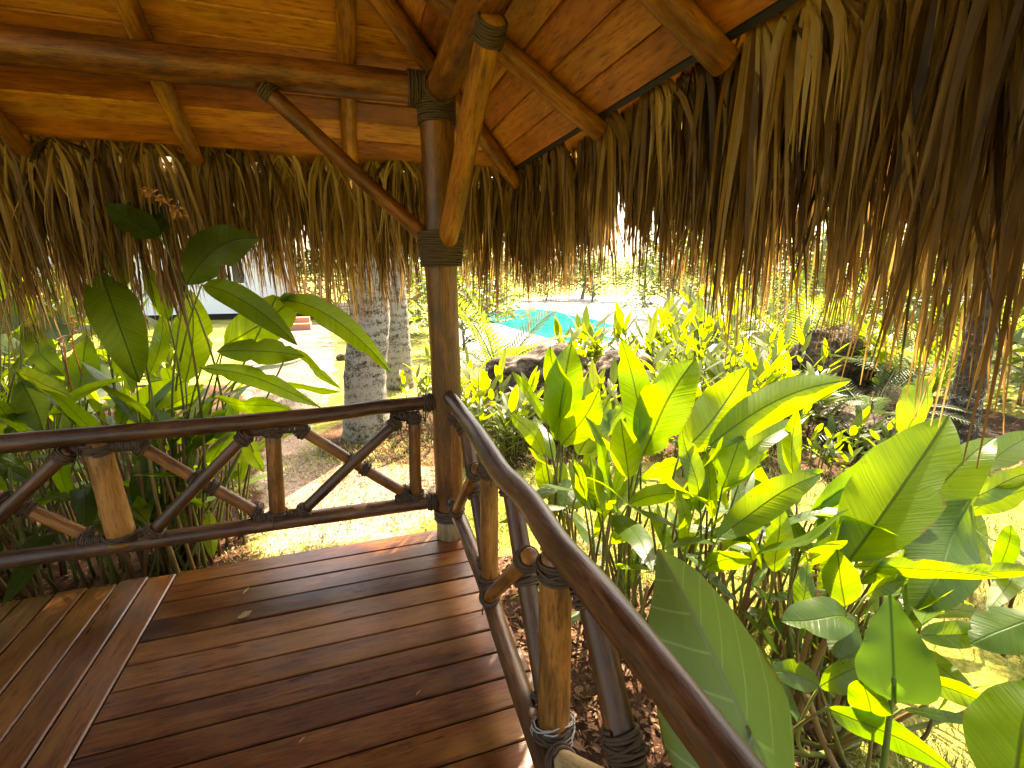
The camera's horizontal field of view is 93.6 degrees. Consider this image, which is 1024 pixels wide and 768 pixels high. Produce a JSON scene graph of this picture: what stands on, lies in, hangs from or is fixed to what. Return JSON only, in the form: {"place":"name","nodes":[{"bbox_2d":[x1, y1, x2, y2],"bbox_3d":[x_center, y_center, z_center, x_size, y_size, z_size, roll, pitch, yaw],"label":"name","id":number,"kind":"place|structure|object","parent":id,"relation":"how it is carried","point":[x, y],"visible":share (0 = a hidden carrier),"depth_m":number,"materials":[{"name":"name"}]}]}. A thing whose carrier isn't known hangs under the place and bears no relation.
{"place":"outdoors","nodes":[
{"label":"outdoors","id":0,"kind":"place"},
{"bbox_2d":[0,530,533,767],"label":"deck","id":1,"kind":"structure","parent":0,"point":[341,656],"depth_m":1.99,"materials":[{"name":"brown wood"}]},
{"bbox_2d":[237,610,251,618],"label":"fallen leaf","id":2,"kind":"object","parent":1,"relation":"on","point":[243,614],"visible":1,"depth_m":2.30,"materials":[{"name":"beige plant"}]},
{"bbox_2d":[0,0,1023,541],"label":"gazebo","id":3,"kind":"object","parent":1,"relation":"on","point":[438,140],"visible":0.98,"depth_m":2.03,"materials":[{"name":"brown wood"}]},
{"bbox_2d":[0,393,438,569],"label":"railing","id":4,"kind":"object","parent":3,"relation":"attached to","point":[97,447],"visible":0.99,"depth_m":2.45,"materials":[{"name":"brown wood"}]},
{"bbox_2d":[443,391,767,767],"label":"railing","id":5,"kind":"object","parent":3,"relation":"attached to","point":[562,569],"visible":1,"depth_m":1.35,"materials":[{"name":"brown wood"}]},
{"bbox_2d":[246,316,337,429],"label":"path","id":6,"kind":"structure","parent":0,"point":[315,344],"depth_m":10.39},
{"bbox_2d":[0,274,1023,767],"bbox_3d":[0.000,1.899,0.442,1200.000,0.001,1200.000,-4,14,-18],"label":"ground","id":7,"kind":"structure","parent":0,"point":[984,668],"depth_m":3.91,"materials":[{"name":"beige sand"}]},
{"bbox_2d":[0,276,41,525],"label":"ginger plant","id":8,"kind":"object","parent":7,"relation":"on","point":[8,372],"visible":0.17,"depth_m":3.64,"materials":[{"name":"green plant"}]},
{"bbox_2d":[1,279,110,419],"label":"ginger plant","id":9,"kind":"object","parent":7,"relation":"on","point":[62,361],"visible":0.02,"depth_m":5.85,"materials":[{"name":"green plant"}]},
{"bbox_2d":[0,236,132,382],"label":"broadleaf tree","id":10,"kind":"object","parent":7,"relation":"on","point":[53,307],"visible":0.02,"depth_m":7.44,"materials":[{"name":"green plant"}]},
{"bbox_2d":[0,296,167,605],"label":"heliconia plant","id":11,"kind":"object","parent":7,"relation":"on","point":[27,396],"visible":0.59,"depth_m":2.94,"materials":[{"name":"green plant"}]},
{"bbox_2d":[0,294,167,541],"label":"heliconia plant","id":12,"kind":"object","parent":7,"relation":"on","point":[100,391],"visible":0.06,"depth_m":4.04,"materials":[{"name":"green plant"}]},
{"bbox_2d":[0,267,176,467],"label":"ginger plant","id":13,"kind":"object","parent":7,"relation":"on","point":[170,356],"visible":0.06,"depth_m":5.27,"materials":[{"name":"green plant"}]},
{"bbox_2d":[45,343,261,508],"bbox_3d":[-3.377,0.289,4.237,1.458,1.428,1.728,3,13,12],"label":"heliconia plant","id":14,"kind":"object","parent":7,"relation":"on","point":[161,372],"visible":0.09,"depth_m":4.31,"materials":[{"name":"green plant"}]},
{"bbox_2d":[37,157,350,320],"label":"house","id":15,"kind":"structure","parent":7,"relation":"on","point":[215,309],"depth_m":20.02,"materials":[{"name":"white paint"}]},
{"bbox_2d":[215,265,232,280],"bbox_3d":[-11.858,-4.998,19.650,0.644,1.837,0.036,-4,14,-18],"label":"window","id":16,"kind":"structure","parent":15,"relation":"in","point":[230,267],"depth_m":19.80,"materials":[{"name":"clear glass"}]},
{"bbox_2d":[225,259,245,284],"bbox_3d":[-11.445,-5.032,19.783,0.701,1.849,0.036,-4,14,-18],"label":"window","id":17,"kind":"structure","parent":15,"relation":"in","point":[236,279],"depth_m":19.94,"materials":[{"name":"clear glass"}]},
{"bbox_2d":[0,186,390,588],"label":"heliconia plant","id":18,"kind":"object","parent":7,"relation":"on","point":[258,328],"visible":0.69,"depth_m":2.93,"materials":[{"name":"green plant"}]},
{"bbox_2d":[290,317,311,330],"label":"brick steps","id":19,"kind":"structure","parent":7,"relation":"on","point":[302,323],"depth_m":16.59,"materials":[{"name":"brick"}]},
{"bbox_2d":[296,241,349,300],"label":"broadleaf tree","id":20,"kind":"object","parent":7,"relation":"on","point":[308,274],"visible":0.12,"depth_m":24.45,"materials":[{"name":"green plant"}]},
{"bbox_2d":[336,353,344,360],"bbox_3d":[-3.862,-0.602,10.943,0.276,0.196,0.204,-4,14,-18],"label":"boulder","id":21,"kind":"object","parent":7,"relation":"on","point":[340,357],"visible":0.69,"depth_m":10.86,"materials":[{"name":"brown stone"}]},
{"bbox_2d":[341,256,399,443],"bbox_3d":[-1.288,-3.227,4.999,5.296,8.060,5.179,8,15,31],"label":"palm tree","id":22,"kind":"object","parent":7,"relation":"on","point":[364,377],"visible":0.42,"depth_m":5.56,"materials":[{"name":"grey plant"}]},
{"bbox_2d":[386,253,413,390],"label":"palm tree","id":23,"kind":"object","parent":7,"relation":"on","point":[399,350],"visible":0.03,"depth_m":7.97,"materials":[{"name":"grey plant"}]},
{"bbox_2d":[341,257,466,337],"bbox_3d":[-3.163,-2.873,15.196,3.421,3.022,4.225,0,13,-1],"label":"broadleaf tree","id":24,"kind":"object","parent":7,"relation":"on","point":[417,311],"visible":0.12,"depth_m":14.89,"materials":[{"name":"green plant"}]},
{"bbox_2d":[399,343,431,427],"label":"ginger plant","id":25,"kind":"object","parent":7,"relation":"on","point":[426,378],"visible":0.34,"depth_m":6.25,"materials":[{"name":"green plant"}]},
{"bbox_2d":[0,432,853,767],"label":"leaf litter","id":26,"kind":"object","parent":7,"relation":"on","point":[578,746],"visible":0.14,"depth_m":2.43,"materials":[{"name":"brown plant"}]},
{"bbox_2d":[411,319,481,399],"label":"ginger plant","id":27,"kind":"object","parent":7,"relation":"on","point":[462,378],"visible":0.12,"depth_m":5.81,"materials":[{"name":"green plant"}]},
{"bbox_2d":[407,266,536,354],"bbox_3d":[-0.951,-1.808,11.772,2.737,2.417,3.380,3,13,13],"label":"broadleaf tree","id":28,"kind":"object","parent":7,"relation":"on","point":[508,312],"visible":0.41,"depth_m":11.29,"materials":[{"name":"green plant"}]},
{"bbox_2d":[460,346,496,461],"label":"ginger plant","id":29,"kind":"object","parent":7,"relation":"on","point":[479,397],"visible":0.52,"depth_m":4.98,"materials":[{"name":"green plant"}]},
{"bbox_2d":[457,253,514,299],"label":"broadleaf tree","id":30,"kind":"object","parent":7,"relation":"on","point":[488,272],"visible":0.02,"depth_m":30.99,"materials":[{"name":"green plant"}]},
{"bbox_2d":[457,244,529,295],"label":"broadleaf tree","id":31,"kind":"object","parent":7,"relation":"on","point":[494,275],"visible":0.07,"depth_m":33.65,"materials":[{"name":"green plant"}]},
{"bbox_2d":[463,378,534,457],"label":"ginger plant","id":32,"kind":"object","parent":7,"relation":"on","point":[500,420],"visible":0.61,"depth_m":5.01,"materials":[{"name":"green plant"}]},
{"bbox_2d":[468,348,549,458],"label":"ginger plant","id":33,"kind":"object","parent":7,"relation":"on","point":[515,397],"visible":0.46,"depth_m":5.17,"materials":[{"name":"green plant"}]},
{"bbox_2d":[458,286,569,369],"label":"areca palm","id":34,"kind":"object","parent":7,"relation":"on","point":[515,348],"visible":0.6,"depth_m":7.96,"materials":[{"name":"plant"}]},
{"bbox_2d":[499,404,558,445],"bbox_3d":[0.215,0.480,5.768,0.823,0.527,0.590,-4,14,-18],"label":"boulder","id":35,"kind":"object","parent":7,"relation":"on","point":[508,441],"visible":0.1,"depth_m":5.52,"materials":[{"name":"stone"}]},
{"bbox_2d":[486,343,589,408],"bbox_3d":[0.413,-0.008,6.374,1.532,1.035,0.905,0,13,0],"label":"boulder","id":36,"kind":"object","parent":7,"relation":"on","point":[526,364],"visible":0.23,"depth_m":6.06,"materials":[{"name":"stone"}]},
{"bbox_2d":[513,264,578,300],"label":"broadleaf tree","id":37,"kind":"object","parent":7,"relation":"on","point":[540,290],"visible":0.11,"depth_m":33.38,"materials":[{"name":"green plant"}]},
{"bbox_2d":[510,343,624,549],"bbox_3d":[0.413,0.472,3.354,0.656,1.477,0.891,4,14,18],"label":"heliconia plant","id":38,"kind":"object","parent":7,"relation":"on","point":[572,400],"visible":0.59,"depth_m":3.29,"materials":[{"name":"green plant"}]},
{"bbox_2d":[559,305,589,364],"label":"ginger plant","id":39,"kind":"object","parent":7,"relation":"on","point":[582,330],"visible":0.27,"depth_m":6.22,"materials":[{"name":"green plant"}]},
{"bbox_2d":[541,385,615,399],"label":"ginger plant","id":40,"kind":"object","parent":7,"relation":"on","point":[609,396],"visible":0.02,"depth_m":5.42,"materials":[{"name":"green plant"}]},
{"bbox_2d":[553,306,618,366],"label":"ginger plant","id":41,"kind":"object","parent":7,"relation":"on","point":[592,352],"visible":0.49,"depth_m":8.37,"materials":[{"name":"green plant"}]},
{"bbox_2d":[555,244,625,298],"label":"broadleaf tree","id":42,"kind":"object","parent":7,"relation":"on","point":[582,295],"visible":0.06,"depth_m":34.94,"materials":[{"name":"green plant"}]},
{"bbox_2d":[556,253,633,301],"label":"broadleaf tree","id":43,"kind":"object","parent":7,"relation":"on","point":[596,277],"visible":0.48,"depth_m":32.08,"materials":[{"name":"green plant"}]},
{"bbox_2d":[583,356,626,438],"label":"ginger plant","id":44,"kind":"object","parent":7,"relation":"on","point":[596,380],"visible":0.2,"depth_m":5.43,"materials":[{"name":"green plant"}]},
{"bbox_2d":[595,350,656,403],"bbox_3d":[1.518,-0.007,6.599,1.350,0.988,0.893,-4,14,-18],"label":"boulder","id":45,"kind":"object","parent":7,"relation":"on","point":[604,360],"visible":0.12,"depth_m":6.39,"materials":[{"name":"grey stone"}]},
{"bbox_2d":[579,302,677,366],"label":"ginger plant","id":46,"kind":"object","parent":7,"relation":"on","point":[618,321],"visible":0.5,"depth_m":7.64,"materials":[{"name":"green plant"}]},
{"bbox_2d":[499,339,765,630],"bbox_3d":[0.595,0.605,2.499,1.214,1.610,1.054,10,16,37],"label":"heliconia plant","id":47,"kind":"object","parent":7,"relation":"on","point":[658,411],"visible":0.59,"depth_m":2.51,"materials":[{"name":"green plant"}]},
{"bbox_2d":[607,254,686,302],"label":"broadleaf tree","id":48,"kind":"object","parent":7,"relation":"on","point":[625,276],"visible":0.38,"depth_m":30.02,"materials":[{"name":"green plant"}]},
{"bbox_2d":[613,329,693,379],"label":"ginger plant","id":49,"kind":"object","parent":7,"relation":"on","point":[636,348],"visible":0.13,"depth_m":6.27,"materials":[{"name":"green plant"}]},
{"bbox_2d":[639,308,696,383],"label":"ginger plant","id":50,"kind":"object","parent":7,"relation":"on","point":[662,353],"visible":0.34,"depth_m":5.03,"materials":[{"name":"green plant"}]},
{"bbox_2d":[636,294,706,361],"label":"ginger plant","id":51,"kind":"object","parent":7,"relation":"on","point":[673,319],"visible":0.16,"depth_m":7.92,"materials":[{"name":"green plant"}]},
{"bbox_2d":[620,220,724,311],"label":"broadleaf tree","id":52,"kind":"object","parent":7,"relation":"on","point":[651,287],"visible":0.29,"depth_m":20.25,"materials":[{"name":"green plant"}]},
{"bbox_2d":[648,232,723,294],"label":"broadleaf tree","id":53,"kind":"object","parent":7,"relation":"on","point":[686,273],"visible":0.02,"depth_m":32.82,"materials":[{"name":"green plant"}]},
{"bbox_2d":[653,316,721,387],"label":"ginger plant","id":54,"kind":"object","parent":7,"relation":"on","point":[710,347],"visible":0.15,"depth_m":6.67,"materials":[{"name":"green plant"}]},
{"bbox_2d":[650,246,736,303],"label":"broadleaf tree","id":55,"kind":"object","parent":7,"relation":"on","point":[693,290],"visible":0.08,"depth_m":29.60,"materials":[{"name":"green plant"}]},
{"bbox_2d":[659,273,733,350],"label":"ginger plant","id":56,"kind":"object","parent":7,"relation":"on","point":[684,307],"visible":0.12,"depth_m":9.72,"materials":[{"name":"green plant"}]},
{"bbox_2d":[645,348,752,476],"bbox_3d":[1.779,0.283,4.922,1.259,1.122,1.208,8,15,30],"label":"ginger plant","id":57,"kind":"object","parent":7,"relation":"on","point":[671,440],"visible":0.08,"depth_m":4.75,"materials":[{"name":"green plant"}]},
{"bbox_2d":[670,333,729,391],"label":"ginger plant","id":58,"kind":"object","parent":7,"relation":"on","point":[689,352],"visible":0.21,"depth_m":5.38,"materials":[{"name":"green plant"}]},
{"bbox_2d":[673,327,747,388],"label":"ginger plant","id":59,"kind":"object","parent":7,"relation":"on","point":[720,345],"visible":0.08,"depth_m":6.71,"materials":[{"name":"green plant"}]},
{"bbox_2d":[665,283,760,360],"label":"ginger plant","id":60,"kind":"object","parent":7,"relation":"on","point":[692,325],"visible":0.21,"depth_m":7.49,"materials":[{"name":"green plant"}]},
{"bbox_2d":[648,549,794,767],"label":"plant","id":61,"kind":"object","parent":7,"relation":"on","point":[696,625],"visible":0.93,"depth_m":1.14,"materials":[{"name":"green plant"}]},
{"bbox_2d":[687,288,771,359],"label":"ginger plant","id":62,"kind":"object","parent":7,"relation":"on","point":[730,341],"visible":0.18,"depth_m":8.54,"materials":[{"name":"green plant"}]},
{"bbox_2d":[678,314,792,382],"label":"ginger plant","id":63,"kind":"object","parent":7,"relation":"on","point":[779,345],"visible":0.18,"depth_m":5.30,"materials":[{"name":"green plant"}]},
{"bbox_2d":[579,366,897,733],"bbox_3d":[1.022,0.682,2.438,1.337,1.487,1.460,3,13,11],"label":"heliconia plant","id":64,"kind":"object","parent":7,"relation":"on","point":[731,412],"visible":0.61,"depth_m":2.37,"materials":[{"name":"green plant"}]},
{"bbox_2d":[687,338,799,439],"bbox_3d":[2.519,0.123,5.278,0.901,1.273,1.220,-10,16,-36],"label":"ginger plant","id":65,"kind":"object","parent":7,"relation":"on","point":[760,374],"visible":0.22,"depth_m":5.22,"materials":[{"name":"green plant"}]},
{"bbox_2d":[718,327,786,383],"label":"ginger plant","id":66,"kind":"object","parent":7,"relation":"on","point":[744,358],"visible":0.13,"depth_m":5.51,"materials":[{"name":"green plant"}]},
{"bbox_2d":[723,346,796,375],"bbox_3d":[3.882,-0.068,7.524,1.278,1.034,1.317,-4,14,-18],"label":"boulder","id":67,"kind":"object","parent":7,"relation":"on","point":[763,351],"visible":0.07,"depth_m":7.38,"materials":[{"name":"grey stone"}]},
{"bbox_2d":[738,267,816,347],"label":"ginger plant","id":68,"kind":"object","parent":7,"relation":"on","point":[741,285],"visible":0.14,"depth_m":10.64,"materials":[{"name":"green plant"}]},
{"bbox_2d":[721,247,838,331],"bbox_3d":[8.431,-2.876,15.209,3.421,3.022,4.225,8,15,30],"label":"broadleaf tree","id":69,"kind":"object","parent":7,"relation":"on","point":[781,279],"visible":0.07,"depth_m":14.89,"materials":[{"name":"green plant"}]},
{"bbox_2d":[695,439,901,613],"bbox_3d":[1.643,0.810,2.819,1.067,1.054,1.192,12,18,42],"label":"heliconia plant","id":70,"kind":"object","parent":7,"relation":"on","point":[760,474],"visible":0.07,"depth_m":2.86,"materials":[{"name":"green plant"}]},
{"bbox_2d":[758,355,849,436],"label":"ginger plant","id":71,"kind":"object","parent":7,"relation":"on","point":[807,410],"visible":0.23,"depth_m":5.70,"materials":[{"name":"green plant"}]},
{"bbox_2d":[763,315,848,426],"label":"ginger plant","id":72,"kind":"object","parent":7,"relation":"on","point":[805,343],"visible":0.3,"depth_m":6.18,"materials":[{"name":"green plant"}]},
{"bbox_2d":[769,282,858,341],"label":"ginger plant","id":73,"kind":"object","parent":7,"relation":"on","point":[797,312],"visible":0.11,"depth_m":8.96,"materials":[{"name":"green plant"}]},
{"bbox_2d":[790,396,867,435],"bbox_3d":[3.778,0.385,5.823,1.033,0.701,1.190,10,17,37],"label":"boulder","id":74,"kind":"object","parent":7,"relation":"on","point":[831,412],"visible":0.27,"depth_m":5.76,"materials":[{"name":"stone"}]},
{"bbox_2d":[712,241,949,370],"bbox_3d":[5.058,-1.297,8.407,4.175,2.398,3.966,12,18,42],"label":"areca palm","id":75,"kind":"object","parent":7,"relation":"on","point":[792,340],"visible":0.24,"depth_m":8.37,"materials":[{"name":"green plant"}]},
{"bbox_2d":[789,320,875,404],"bbox_3d":[5.015,-0.190,7.601,1.251,1.645,1.195,-4,14,-18],"label":"boulder","id":76,"kind":"object","parent":7,"relation":"on","point":[852,371],"visible":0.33,"depth_m":7.14,"materials":[{"name":"stone"}]},
{"bbox_2d":[801,423,863,474],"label":"ginger plant","id":77,"kind":"object","parent":7,"relation":"on","point":[828,456],"visible":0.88,"depth_m":4.74,"materials":[{"name":"green plant"}]},
{"bbox_2d":[743,207,937,338],"bbox_3d":[7.877,-3.066,12.219,4.542,4.409,4.219,11,17,40],"label":"broadleaf tree","id":78,"kind":"object","parent":7,"relation":"on","point":[811,288],"visible":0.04,"depth_m":12.38,"materials":[{"name":"green plant"}]},
{"bbox_2d":[668,376,1023,705],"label":"heliconia plant","id":79,"kind":"object","parent":7,"relation":"on","point":[921,492],"visible":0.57,"depth_m":2.10,"materials":[{"name":"green plant"}]},
{"bbox_2d":[814,403,896,451],"bbox_3d":[4.073,0.527,5.734,0.857,0.524,1.000,-4,14,-18],"label":"boulder","id":80,"kind":"object","parent":7,"relation":"on","point":[871,421],"visible":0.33,"depth_m":5.53,"materials":[{"name":"grey stone"}]},
{"bbox_2d":[826,405,898,464],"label":"ginger plant","id":81,"kind":"object","parent":7,"relation":"on","point":[855,430],"visible":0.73,"depth_m":5.03,"materials":[{"name":"green plant"}]},
{"bbox_2d":[739,560,1023,767],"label":"heliconia plant","id":82,"kind":"object","parent":7,"relation":"on","point":[862,713],"visible":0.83,"depth_m":1.68,"materials":[{"name":"green plant"}]},
{"bbox_2d":[850,305,942,411],"bbox_3d":[5.536,-0.371,6.987,1.208,1.461,1.604,4,14,18],"label":"ginger plant","id":83,"kind":"object","parent":7,"relation":"on","point":[882,355],"visible":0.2,"depth_m":6.90,"materials":[{"name":"green plant"}]},
{"bbox_2d":[855,594,941,767],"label":"plant","id":84,"kind":"object","parent":7,"relation":"on","point":[895,661],"visible":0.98,"depth_m":1.45,"materials":[{"name":"green plant"}]},
{"bbox_2d":[802,346,997,452],"bbox_3d":[4.579,0.234,5.923,2.211,1.300,2.448,5,14,19],"label":"cycad","id":85,"kind":"object","parent":7,"relation":"on","point":[876,409],"visible":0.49,"depth_m":5.89,"materials":[{"name":"green plant"}]},
{"bbox_2d":[810,252,1004,354],"bbox_3d":[7.911,-1.585,10.237,3.079,2.719,3.803,2,13,7],"label":"broadleaf tree","id":86,"kind":"object","parent":7,"relation":"on","point":[870,312],"visible":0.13,"depth_m":9.88,"materials":[{"name":"green plant"}]},
{"bbox_2d":[803,282,1023,400],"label":"areca palm","id":87,"kind":"object","parent":7,"relation":"on","point":[946,373],"visible":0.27,"depth_m":6.53,"materials":[{"name":"plant"}]},
{"bbox_2d":[846,232,1023,341],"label":"broadleaf tree","id":88,"kind":"object","parent":7,"relation":"on","point":[910,307],"visible":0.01,"depth_m":13.13,"materials":[{"name":"green plant"}]},
{"bbox_2d":[858,263,1023,405],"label":"broadleaf tree","id":89,"kind":"object","parent":7,"relation":"on","point":[1018,340],"visible":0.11,"depth_m":7.11,"materials":[{"name":"green plant"}]},
{"bbox_2d":[943,214,1005,444],"bbox_3d":[5.191,-2.608,4.775,3.844,6.884,4.126,7,15,28],"label":"palm tree","id":90,"kind":"object","parent":7,"relation":"on","point":[960,397],"visible":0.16,"depth_m":5.21,"materials":[{"name":"brown plant"}]},
{"bbox_2d":[963,680,1023,767],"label":"heliconia plant","id":91,"kind":"object","parent":7,"relation":"on","point":[993,723],"visible":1,"depth_m":1.20,"materials":[{"name":"green plant"}]},
{"bbox_2d":[964,515,1023,656],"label":"heliconia plant","id":92,"kind":"object","parent":7,"relation":"on","point":[1002,591],"visible":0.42,"depth_m":2.48,"materials":[{"name":"green plant"}]},
{"bbox_2d":[487,309,612,342],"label":"pool water","id":93,"kind":"structure","parent":0,"point":[546,330],"depth_m":18.93,"materials":[{"name":"teal liquid"}]},
{"bbox_2d":[459,296,722,361],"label":"pool terrace","id":94,"kind":"structure","parent":0,"point":[596,310],"depth_m":24.29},
{"bbox_2d":[548,291,581,304],"bbox_3d":[3.209,-5.266,29.362,1.950,0.833,0.660,-4,14,-18],"label":"sun lounger","id":95,"kind":"object","parent":94,"relation":"on","point":[572,296],"visible":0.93,"depth_m":29.37,"materials":[{"name":"plastic"}]},
{"bbox_2d":[600,292,636,307],"bbox_3d":[5.915,-4.654,26.736,1.950,0.833,0.660,-4,14,-18],"label":"sun lounger","id":96,"kind":"object","parent":94,"relation":"on","point":[629,296],"visible":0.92,"depth_m":26.62,"materials":[{"name":"plastic"}]},
{"bbox_2d":[603,309,636,337],"bbox_3d":[3.053,-1.636,13.583,1.300,0.920,0.300,-4,14,-18],"label":"pool ladder","id":97,"kind":"object","parent":94,"relation":"on","point":[633,311],"visible":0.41,"depth_m":13.66,"materials":[{"name":"metal"}]},
{"bbox_2d":[649,298,685,313],"bbox_3d":[7.552,-3.812,23.115,1.950,0.833,0.660,-4,14,-18],"label":"sun lounger","id":98,"kind":"object","parent":94,"relation":"on","point":[682,300],"visible":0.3,"depth_m":23.17,"materials":[{"name":"plastic"}]},
{"bbox_2d":[299,171,936,273],"label":"sky","id":99,"kind":"structure","parent":0,"point":[620,221],"materials":[{"name":"white"}]},
{"bbox_2d":[778,225,886,316],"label":"broadleaf tree","id":100,"kind":"object","parent":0,"point":[812,248],"visible":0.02,"depth_m":20.42,"materials":[{"name":"green plant"}]},
{"bbox_2d":[875,300,966,394],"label":"ginger plant","id":101,"kind":"object","parent":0,"point":[959,315],"visible":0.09,"depth_m":7.48,"materials":[{"name":"green plant"}]}
]}

